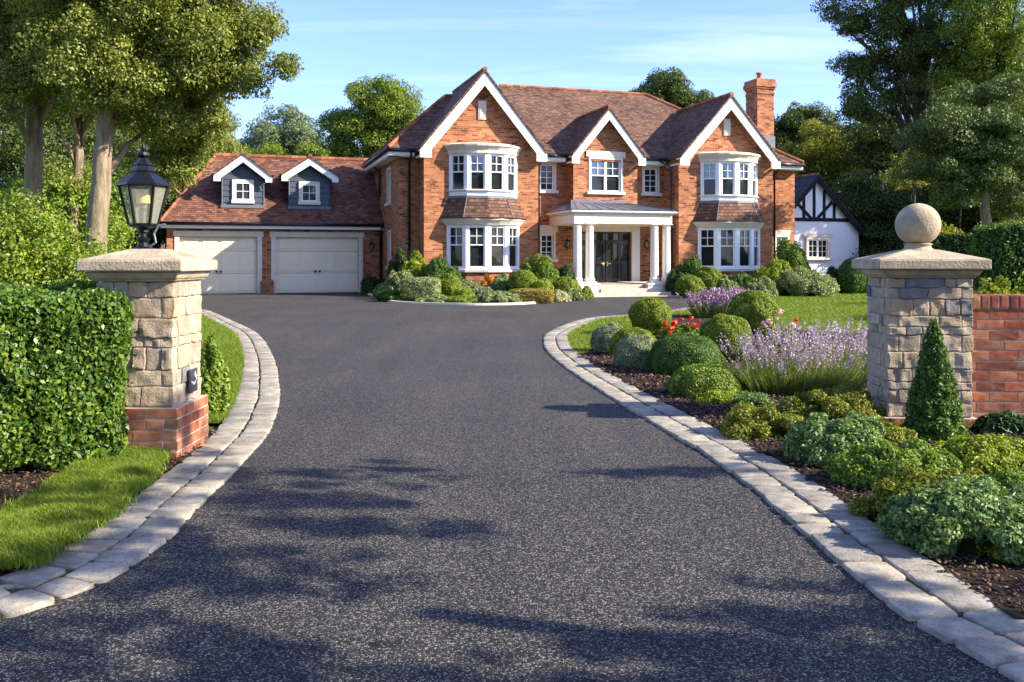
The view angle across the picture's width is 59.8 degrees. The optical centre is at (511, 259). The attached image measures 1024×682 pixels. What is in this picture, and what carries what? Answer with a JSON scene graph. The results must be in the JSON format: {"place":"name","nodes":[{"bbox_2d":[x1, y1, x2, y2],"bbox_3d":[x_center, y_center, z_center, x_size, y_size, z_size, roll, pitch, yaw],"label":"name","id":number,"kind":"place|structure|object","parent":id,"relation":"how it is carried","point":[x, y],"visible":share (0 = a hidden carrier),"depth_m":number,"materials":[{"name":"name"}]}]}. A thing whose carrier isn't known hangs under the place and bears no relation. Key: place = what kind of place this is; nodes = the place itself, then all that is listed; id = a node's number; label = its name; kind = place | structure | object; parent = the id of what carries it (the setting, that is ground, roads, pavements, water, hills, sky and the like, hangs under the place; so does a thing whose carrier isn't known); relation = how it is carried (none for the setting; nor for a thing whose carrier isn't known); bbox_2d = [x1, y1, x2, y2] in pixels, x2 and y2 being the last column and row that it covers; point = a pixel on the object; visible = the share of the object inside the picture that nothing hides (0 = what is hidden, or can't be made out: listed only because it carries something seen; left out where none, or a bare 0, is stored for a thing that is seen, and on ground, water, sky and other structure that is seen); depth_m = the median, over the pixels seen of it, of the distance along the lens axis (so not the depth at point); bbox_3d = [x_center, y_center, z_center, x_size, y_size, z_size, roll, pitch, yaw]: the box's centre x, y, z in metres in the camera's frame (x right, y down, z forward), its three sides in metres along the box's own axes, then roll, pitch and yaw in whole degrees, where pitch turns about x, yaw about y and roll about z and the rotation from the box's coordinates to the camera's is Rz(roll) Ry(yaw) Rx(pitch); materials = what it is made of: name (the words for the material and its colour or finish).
{"place":"outdoors","nodes":[
{"label":"outdoors","id":0,"kind":"place"},
{"bbox_2d":[0,429,215,579],"bbox_3d":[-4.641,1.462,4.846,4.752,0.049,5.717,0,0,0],"label":"bark mulch","id":1,"kind":"object","parent":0,"point":[41,470],"visible":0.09,"depth_m":6.02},
{"bbox_2d":[0,276,139,471],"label":"hedge","id":2,"kind":"object","parent":1,"relation":"on","point":[64,373],"visible":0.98,"depth_m":6.21,"materials":[{"name":"green plant"}]},
{"bbox_2d":[0,443,174,570],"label":"grass","id":3,"kind":"structure","parent":1,"relation":"on","point":[80,498],"depth_m":5.13,"materials":[{"name":"green plant"}]},
{"bbox_2d":[76,249,216,458],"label":"gate pier","id":4,"kind":"structure","parent":1,"relation":"on","point":[169,409],"depth_m":6.63,"materials":[{"name":"stone"}]},
{"bbox_2d":[115,142,170,248],"bbox_3d":[-2.860,-0.493,6.910,0.398,0.840,0.365,0,0,-12],"label":"lantern","id":5,"kind":"object","parent":4,"relation":"on","point":[142,174],"visible":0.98,"depth_m":6.87,"materials":[{"name":"black metal"}]},
{"bbox_2d":[0,292,1014,681],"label":"driveway","id":6,"kind":"structure","parent":0,"point":[414,492],"depth_m":4.53,"materials":[{"name":"grey asphalt"}]},
{"bbox_2d":[160,150,383,293],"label":"garage","id":7,"kind":"structure","parent":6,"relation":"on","point":[267,224],"depth_m":39.76,"materials":[{"name":"brick"}]},
{"bbox_2d":[173,231,263,293],"bbox_3d":[-12.754,0.130,38.760,3.738,2.740,0.255,0,0,-17],"label":"garage door","id":8,"kind":"structure","parent":7,"relation":"in","point":[238,254],"depth_m":38.90,"materials":[{"name":"beige paint"}]},
{"bbox_2d":[270,232,363,293],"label":"garage door","id":9,"kind":"structure","parent":7,"relation":"in","point":[301,262],"depth_m":40.05,"materials":[{"name":"beige paint"}]},
{"bbox_2d":[675,275,704,297],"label":"garden shrub","id":10,"kind":"object","parent":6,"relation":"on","point":[689,283],"visible":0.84,"depth_m":34.47,"materials":[{"name":"green plant"}]},
{"bbox_2d":[51,289,974,554],"bbox_3d":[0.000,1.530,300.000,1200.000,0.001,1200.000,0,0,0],"label":"ground","id":11,"kind":"structure","parent":0,"point":[212,426],"depth_m":8.07,"materials":[{"name":"brown soil"}]},
{"bbox_2d":[0,309,279,619],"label":"kerb","id":12,"kind":"structure","parent":11,"relation":"on","point":[159,527],"depth_m":5.34,"materials":[{"name":"grey stone"}]},
{"bbox_2d":[112,138,178,249],"bbox_3d":[-17.039,-2.004,39.962,5.748,7.032,5.496,0,0,0],"label":"understory tree","id":13,"kind":"object","parent":11,"relation":"on","point":[160,234],"visible":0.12,"depth_m":39.03,"materials":[{"name":"green plant"}]},
{"bbox_2d":[64,83,246,216],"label":"woodland tree","id":14,"kind":"object","parent":11,"relation":"on","point":[226,148],"visible":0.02,"depth_m":46.35,"materials":[{"name":"green plant"}]},
{"bbox_2d":[229,139,330,156],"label":"background tree","id":15,"kind":"object","parent":11,"relation":"on","point":[306,149],"visible":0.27,"depth_m":59.22,"materials":[{"name":"green plant"}]},
{"bbox_2d":[237,103,326,155],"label":"background tree","id":16,"kind":"object","parent":11,"relation":"on","point":[292,131],"visible":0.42,"depth_m":76.64,"materials":[{"name":"green plant"}]},
{"bbox_2d":[309,73,425,157],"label":"background tree","id":17,"kind":"object","parent":11,"relation":"on","point":[372,122],"visible":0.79,"depth_m":60.84,"materials":[{"name":"green plant"}]},
{"bbox_2d":[361,66,804,296],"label":"brick house","id":18,"kind":"structure","parent":11,"relation":"on","point":[479,174],"depth_m":39.15,"materials":[{"name":"brick"}]},
{"bbox_2d":[439,196,526,283],"bbox_3d":[-1.061,-0.550,36.686,3.804,4.100,1.100,0,0,-18],"label":"bay window","id":19,"kind":"structure","parent":18,"relation":"in","point":[483,231],"depth_m":36.51,"materials":[{"name":"white paint"}]},
{"bbox_2d":[444,142,521,196],"bbox_3d":[-1.073,-3.710,36.724,3.454,2.180,1.016,0,0,-17],"label":"bay window","id":20,"kind":"structure","parent":18,"relation":"in","point":[475,168],"depth_m":36.55,"materials":[{"name":"white paint"}]},
{"bbox_2d":[538,162,558,193],"bbox_3d":[1.532,-3.590,38.994,1.031,1.368,0.220,0,0,-18],"label":"window","id":21,"kind":"structure","parent":18,"relation":"in","point":[547,169],"depth_m":39.07,"materials":[{"name":"white paint"}]},
{"bbox_2d":[540,225,557,261],"bbox_3d":[1.532,-0.704,38.994,0.989,1.610,0.220,0,0,-18],"label":"window","id":22,"kind":"structure","parent":18,"relation":"in","point":[547,232],"depth_m":39.05,"materials":[{"name":"white paint"}]},
{"bbox_2d":[586,151,625,194],"bbox_3d":[4.106,-3.795,39.019,1.865,1.892,0.220,0,0,-18],"label":"window","id":23,"kind":"structure","parent":18,"relation":"in","point":[604,177],"depth_m":39.05,"materials":[{"name":"white paint"}]},
{"bbox_2d":[581,226,639,281],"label":"front door","id":24,"kind":"structure","parent":18,"relation":"in","point":[611,244],"depth_m":40.10,"materials":[{"name":"black paint"}]},
{"bbox_2d":[640,166,661,195],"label":"window","id":25,"kind":"structure","parent":18,"relation":"in","point":[650,174],"depth_m":40.57,"materials":[{"name":"white paint"}]},
{"bbox_2d":[691,201,765,278],"bbox_3d":[9.921,-0.550,39.730,3.847,4.100,1.101,0,0,-18],"label":"bay window","id":26,"kind":"structure","parent":18,"relation":"in","point":[728,231],"depth_m":39.55,"materials":[{"name":"white paint"}]},
{"bbox_2d":[696,151,761,201],"bbox_3d":[9.910,-3.710,39.767,3.424,2.180,1.016,0,0,-18],"label":"bay window","id":27,"kind":"structure","parent":18,"relation":"in","point":[725,175],"depth_m":39.57,"materials":[{"name":"white paint"}]},
{"bbox_2d":[628,66,714,107],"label":"background tree","id":28,"kind":"object","parent":11,"relation":"on","point":[669,87],"visible":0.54,"depth_m":74.62,"materials":[{"name":"green plant"}]},
{"bbox_2d":[543,297,1023,681],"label":"kerb","id":29,"kind":"structure","parent":11,"relation":"on","point":[934,614],"depth_m":4.68,"materials":[{"name":"grey stone"}]},
{"bbox_2d":[774,100,844,147],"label":"background tree","id":30,"kind":"object","parent":11,"relation":"on","point":[788,124],"visible":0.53,"depth_m":75.10,"materials":[{"name":"green plant"}]},
{"bbox_2d":[776,118,879,198],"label":"background tree","id":31,"kind":"object","parent":11,"relation":"on","point":[818,150],"visible":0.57,"depth_m":57.36,"materials":[{"name":"green plant"}]},
{"bbox_2d":[795,173,864,274],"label":"cottage","id":32,"kind":"structure","parent":11,"relation":"on","point":[828,229],"depth_m":50.90,"materials":[{"name":"paint"}]},
{"bbox_2d":[803,234,832,259],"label":"window","id":33,"kind":"structure","parent":32,"relation":"in","point":[817,245],"depth_m":50.76,"materials":[{"name":"white paint"}]},
{"bbox_2d":[832,155,926,252],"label":"understory tree","id":34,"kind":"object","parent":11,"relation":"on","point":[867,185],"visible":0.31,"depth_m":52.78,"materials":[{"name":"green plant"}]},
{"bbox_2d":[837,110,929,250],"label":"understory tree","id":35,"kind":"object","parent":11,"relation":"on","point":[873,144],"visible":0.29,"depth_m":54.56,"materials":[{"name":"green plant"}]},
{"bbox_2d":[810,0,970,203],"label":"woodland tree","id":36,"kind":"object","parent":11,"relation":"on","point":[919,43],"visible":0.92,"depth_m":51.48,"materials":[{"name":"green plant"}]},
{"bbox_2d":[846,188,950,259],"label":"understory tree","id":37,"kind":"object","parent":11,"relation":"on","point":[889,239],"visible":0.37,"depth_m":51.28,"materials":[{"name":"green plant"}]},
{"bbox_2d":[887,184,996,233],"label":"understory tree","id":38,"kind":"object","parent":11,"relation":"on","point":[952,215],"visible":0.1,"depth_m":52.09,"materials":[{"name":"green plant"}]},
{"bbox_2d":[921,0,1023,221],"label":"woodland tree","id":39,"kind":"object","parent":11,"relation":"on","point":[991,46],"visible":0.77,"depth_m":48.36,"materials":[{"name":"green plant"}]},
{"bbox_2d":[942,181,1023,232],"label":"understory tree","id":40,"kind":"object","parent":11,"relation":"on","point":[975,216],"visible":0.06,"depth_m":51.18,"materials":[{"name":"green plant"}]},
{"bbox_2d":[2,0,1023,247],"label":"sky","id":41,"kind":"structure","parent":0,"point":[435,46],"materials":[{"name":"blue"}]},
{"bbox_2d":[566,290,974,354],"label":"lawn","id":42,"kind":"structure","parent":0,"point":[778,316],"depth_m":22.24,"materials":[{"name":"green plant"}]},
{"bbox_2d":[695,266,722,294],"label":"garden shrub","id":43,"kind":"object","parent":42,"relation":"on","point":[710,277],"visible":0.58,"depth_m":36.00,"materials":[{"name":"green plant"}]},
{"bbox_2d":[741,275,778,296],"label":"garden shrub","id":44,"kind":"object","parent":42,"relation":"on","point":[765,284],"visible":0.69,"depth_m":35.26,"materials":[{"name":"green plant"}]},
{"bbox_2d":[752,257,791,294],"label":"garden shrub","id":45,"kind":"object","parent":42,"relation":"on","point":[773,269],"visible":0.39,"depth_m":36.45,"materials":[{"name":"green plant"}]},
{"bbox_2d":[773,239,811,269],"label":"garden shrub","id":46,"kind":"object","parent":42,"relation":"on","point":[793,255],"visible":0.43,"depth_m":38.14,"materials":[{"name":"green plant"}]},
{"bbox_2d":[776,266,840,296],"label":"garden shrub","id":47,"kind":"object","parent":42,"relation":"on","point":[802,281],"visible":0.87,"depth_m":35.60,"materials":[{"name":"green plant"}]},
{"bbox_2d":[838,257,866,293],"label":"garden shrub","id":48,"kind":"object","parent":42,"relation":"on","point":[851,280],"visible":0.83,"depth_m":38.09,"materials":[{"name":"green plant"}]},
{"bbox_2d":[930,232,974,287],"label":"hedge","id":49,"kind":"object","parent":42,"relation":"on","point":[960,243],"visible":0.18,"depth_m":42.08,"materials":[{"name":"green plant"}]},
{"bbox_2d":[888,69,1023,225],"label":"woodland tree","id":50,"kind":"object","parent":42,"relation":"on","point":[971,142],"visible":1,"depth_m":37.47,"materials":[{"name":"green plant"}]},
{"bbox_2d":[968,219,1023,293],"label":"hedge","id":51,"kind":"object","parent":42,"relation":"on","point":[1000,245],"visible":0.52,"depth_m":15.92,"materials":[{"name":"green plant"}]},
{"bbox_2d":[577,315,1023,617],"bbox_3d":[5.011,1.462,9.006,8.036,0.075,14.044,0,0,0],"label":"bark mulch","id":52,"kind":"object","parent":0,"point":[641,376],"visible":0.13,"depth_m":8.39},
{"bbox_2d":[590,322,622,352],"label":"silver shrub","id":53,"kind":"object","parent":52,"relation":"on","point":[601,338],"visible":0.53,"depth_m":14.24,"materials":[{"name":"green plant"}]},
{"bbox_2d":[609,326,656,355],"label":"golden shrub","id":54,"kind":"object","parent":52,"relation":"on","point":[619,335],"visible":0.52,"depth_m":13.61,"materials":[{"name":"green plant"}]},
{"bbox_2d":[613,334,654,368],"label":"silver shrub","id":55,"kind":"object","parent":52,"relation":"on","point":[631,350],"visible":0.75,"depth_m":12.08,"materials":[{"name":"green plant"}]},
{"bbox_2d":[628,297,671,334],"bbox_3d":[2.747,1.121,17.683,0.878,0.788,0.916,0,0,0],"label":"box ball","id":56,"kind":"object","parent":52,"relation":"on","point":[651,314],"visible":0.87,"depth_m":17.39,"materials":[{"name":"green plant"}]},
{"bbox_2d":[659,316,700,337],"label":"rose bush","id":57,"kind":"object","parent":52,"relation":"on","point":[675,327],"visible":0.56,"depth_m":16.61,"materials":[{"name":"red plant"}]},
{"bbox_2d":[645,332,726,375],"bbox_3d":[2.267,1.230,11.635,1.033,0.568,1.009,0,0,0],"label":"box ball","id":58,"kind":"object","parent":52,"relation":"on","point":[669,354],"visible":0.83,"depth_m":11.33,"materials":[{"name":"green plant"}]},
{"bbox_2d":[667,363,741,397],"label":"ground cover shrub","id":59,"kind":"object","parent":52,"relation":"on","point":[696,380],"visible":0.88,"depth_m":9.50,"materials":[{"name":"green plant"}]},
{"bbox_2d":[695,389,738,404],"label":"ground cover shrub","id":60,"kind":"object","parent":52,"relation":"on","point":[717,396],"visible":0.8,"depth_m":9.16,"materials":[{"name":"green plant"}]},
{"bbox_2d":[676,286,774,317],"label":"lavender","id":61,"kind":"object","parent":52,"relation":"on","point":[714,302],"visible":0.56,"depth_m":22.75,"materials":[{"name":"purple plant"}]},
{"bbox_2d":[699,313,752,360],"bbox_3d":[3.146,1.150,13.095,0.780,0.725,0.784,0,0,0],"label":"box ball","id":62,"kind":"object","parent":52,"relation":"on","point":[729,327],"visible":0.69,"depth_m":12.84,"materials":[{"name":"green plant"}]},
{"bbox_2d":[727,290,778,336],"bbox_3d":[4.644,1.046,17.239,0.992,0.935,1.024,0,0,0],"label":"box ball","id":63,"kind":"object","parent":52,"relation":"on","point":[754,309],"visible":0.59,"depth_m":16.90,"materials":[{"name":"green plant"}]},
{"bbox_2d":[731,391,774,405],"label":"ground cover shrub","id":64,"kind":"object","parent":52,"relation":"on","point":[754,398],"visible":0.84,"depth_m":8.99,"materials":[{"name":"green plant"}]},
{"bbox_2d":[718,400,807,440],"bbox_3d":[2.150,1.366,7.547,0.802,0.329,0.606,0,0,0],"label":"ground cover shrub","id":65,"kind":"object","parent":52,"relation":"on","point":[746,420],"visible":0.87,"depth_m":7.39,"materials":[{"name":"green plant"}]},
{"bbox_2d":[759,309,798,348],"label":"rose bush","id":66,"kind":"object","parent":52,"relation":"on","point":[769,321],"visible":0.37,"depth_m":14.85,"materials":[{"name":"green plant"}]},
{"bbox_2d":[715,321,868,395],"bbox_3d":[3.265,1.091,9.957,1.960,0.817,1.391,0,0,0],"label":"lavender","id":67,"kind":"object","parent":52,"relation":"on","point":[780,376],"visible":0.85,"depth_m":9.75,"materials":[{"name":"purple plant"}]},
{"bbox_2d":[781,317,868,383],"bbox_3d":[4.004,1.087,10.707,1.456,0.826,1.359,0,0,0],"label":"lavender","id":68,"kind":"object","parent":52,"relation":"on","point":[850,336],"visible":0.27,"depth_m":10.63,"materials":[{"name":"purple plant"}]},
{"bbox_2d":[772,384,885,419],"bbox_3d":[2.904,1.329,8.145,1.060,0.369,0.656,0,0,0],"label":"ground cover shrub","id":69,"kind":"object","parent":52,"relation":"on","point":[834,402],"visible":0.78,"depth_m":8.03,"materials":[{"name":"green plant"}]},
{"bbox_2d":[780,410,885,467],"bbox_3d":[2.358,1.322,6.563,0.784,0.384,0.627,0,0,0],"label":"ground cover shrub","id":70,"kind":"object","parent":52,"relation":"on","point":[815,439],"visible":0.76,"depth_m":6.45,"materials":[{"name":"green plant"}]},
{"bbox_2d":[824,437,962,490],"bbox_3d":[2.553,1.348,5.898,0.912,0.329,0.654,0,0,0],"label":"ground cover shrub","id":71,"kind":"object","parent":52,"relation":"on","point":[869,466],"visible":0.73,"depth_m":5.76,"materials":[{"name":"green plant"}]},
{"bbox_2d":[876,418,920,445],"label":"ground cover shrub","id":72,"kind":"object","parent":52,"relation":"on","point":[897,433],"visible":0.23,"depth_m":7.13,"materials":[{"name":"green plant"}]},
{"bbox_2d":[851,203,991,426],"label":"gate pier","id":73,"kind":"structure","parent":52,"relation":"on","point":[916,283],"depth_m":7.93,"materials":[{"name":"stone"}]},
{"bbox_2d":[845,466,1005,518],"bbox_3d":[2.390,1.348,5.109,0.905,0.331,0.557,0,0,0],"label":"ground cover shrub","id":74,"kind":"object","parent":52,"relation":"on","point":[909,479],"visible":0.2,"depth_m":5.05,"materials":[{"name":"green plant"}]},
{"bbox_2d":[900,317,972,443],"bbox_3d":[3.482,0.994,7.340,0.559,1.042,0.587,0,0,0],"label":"cone topiary","id":75,"kind":"object","parent":52,"relation":"on","point":[934,410],"visible":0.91,"depth_m":7.24,"materials":[{"name":"green plant"}]},
{"bbox_2d":[874,474,1023,564],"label":"ground cover shrub","id":76,"kind":"object","parent":52,"relation":"on","point":[957,517],"visible":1,"depth_m":4.45,"materials":[{"name":"green plant"}]},
{"bbox_2d":[926,432,1023,475],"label":"ground cover shrub","id":77,"kind":"object","parent":52,"relation":"on","point":[984,455],"visible":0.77,"depth_m":5.92,"materials":[{"name":"green plant"}]},
{"bbox_2d":[968,409,1023,435],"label":"shrub","id":78,"kind":"object","parent":52,"relation":"on","point":[1007,421],"visible":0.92,"depth_m":7.52,"materials":[{"name":"green plant"}]},
{"bbox_2d":[971,294,1023,417],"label":"brick wall","id":79,"kind":"structure","parent":52,"relation":"on","point":[997,335],"depth_m":8.12,"materials":[{"name":"red brick"}]},
{"bbox_2d":[975,271,1023,293],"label":"lime shrub","id":80,"kind":"object","parent":52,"relation":"on","point":[1001,287],"visible":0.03,"depth_m":9.09,"materials":[{"name":"green plant"}]},
{"bbox_2d":[986,463,1023,488],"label":"ground cover shrub","id":81,"kind":"object","parent":52,"relation":"on","point":[1006,478],"visible":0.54,"depth_m":5.66,"materials":[{"name":"green plant"}]},
{"bbox_2d":[878,145,942,203],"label":"understory tree","id":82,"kind":"object","parent":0,"point":[915,183],"visible":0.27,"depth_m":44.06,"materials":[{"name":"green plant"}]},
{"label":"lawn","id":83,"kind":"structure","parent":0,"visible":0},
{"bbox_2d":[0,91,94,198],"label":"understory tree","id":84,"kind":"object","parent":83,"relation":"on","point":[12,147],"visible":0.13,"depth_m":35.17,"materials":[{"name":"green plant"}]},
{"bbox_2d":[0,180,114,286],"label":"yellow green shrub","id":85,"kind":"object","parent":83,"relation":"on","point":[34,250],"visible":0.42,"depth_m":13.23,"materials":[{"name":"green plant"}]},
{"bbox_2d":[0,163,139,257],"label":"understory tree","id":86,"kind":"object","parent":83,"relation":"on","point":[117,233],"visible":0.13,"depth_m":29.46,"materials":[{"name":"green plant"}]},
{"bbox_2d":[0,0,144,217],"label":"woodland tree","id":87,"kind":"object","parent":83,"relation":"on","point":[22,86],"visible":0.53,"depth_m":23.89,"materials":[{"name":"green plant"}]},
{"bbox_2d":[18,19,145,252],"bbox_3d":[-13.983,-4.052,29.018,5.591,11.167,5.546,0,0,0],"label":"woodland tree","id":88,"kind":"object","parent":83,"relation":"on","point":[80,125],"visible":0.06,"depth_m":28.82,"materials":[{"name":"green plant"}]},
{"bbox_2d":[43,117,147,251],"bbox_3d":[-17.876,-2.306,37.165,5.710,7.633,5.662,0,0,0],"label":"understory tree","id":89,"kind":"object","parent":83,"relation":"on","point":[91,132],"visible":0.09,"depth_m":36.62,"materials":[{"name":"green plant"}]},
{"bbox_2d":[0,330,260,615],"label":"kerb bedding","id":90,"kind":"object","parent":83,"relation":"on","point":[68,571],"visible":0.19,"depth_m":5.50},
{"bbox_2d":[2,0,303,255],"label":"woodland tree","id":91,"kind":"object","parent":83,"relation":"on","point":[200,51],"visible":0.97,"depth_m":22.42,"materials":[{"name":"green plant"}]},
{"bbox_2d":[200,333,230,415],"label":"shrub","id":92,"kind":"object","parent":83,"relation":"on","point":[215,381],"visible":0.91,"depth_m":8.52,"materials":[{"name":"green plant"}]},
{"bbox_2d":[200,313,246,422],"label":"grass","id":93,"kind":"structure","parent":83,"relation":"on","point":[226,341],"depth_m":13.84,"materials":[{"name":"green plant"}]},
{"label":"planting bed","id":94,"kind":"structure","parent":0,"visible":0},
{"bbox_2d":[377,269,412,291],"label":"garden shrub","id":95,"kind":"object","parent":94,"relation":"on","point":[393,281],"visible":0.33,"depth_m":33.32,"materials":[{"name":"green plant"}]},
{"bbox_2d":[398,250,426,276],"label":"garden shrub","id":96,"kind":"object","parent":94,"relation":"on","point":[415,264],"visible":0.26,"depth_m":35.02,"materials":[{"name":"green plant"}]},
{"bbox_2d":[400,277,441,301],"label":"garden shrub","id":97,"kind":"object","parent":94,"relation":"on","point":[412,288],"visible":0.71,"depth_m":31.30,"materials":[{"name":"green plant"}]},
{"bbox_2d":[420,254,461,279],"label":"garden shrub","id":98,"kind":"object","parent":94,"relation":"on","point":[437,267],"visible":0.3,"depth_m":34.43,"materials":[{"name":"green plant"}]},
{"bbox_2d":[436,273,461,296],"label":"garden shrub","id":99,"kind":"object","parent":94,"relation":"on","point":[451,283],"visible":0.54,"depth_m":31.98,"materials":[{"name":"green plant"}]},
{"bbox_2d":[367,293,571,304],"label":"kerb","id":100,"kind":"structure","parent":94,"relation":"on","point":[438,303],"depth_m":29.71,"materials":[{"name":"beige stone"}]},
{"bbox_2d":[474,290,523,302],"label":"garden shrub","id":101,"kind":"object","parent":94,"relation":"on","point":[499,296],"visible":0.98,"depth_m":30.08,"materials":[{"name":"green plant"}]},
{"bbox_2d":[507,270,538,289],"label":"garden shrub","id":102,"kind":"object","parent":94,"relation":"on","point":[523,279],"visible":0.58,"depth_m":32.27,"materials":[{"name":"green plant"}]},
{"bbox_2d":[509,288,554,302],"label":"garden shrub","id":103,"kind":"object","parent":94,"relation":"on","point":[540,295],"visible":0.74,"depth_m":30.35,"materials":[{"name":"yellow plant"}]},
{"bbox_2d":[519,254,559,283],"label":"garden shrub","id":104,"kind":"object","parent":94,"relation":"on","point":[543,269],"visible":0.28,"depth_m":34.76,"materials":[{"name":"green plant"}]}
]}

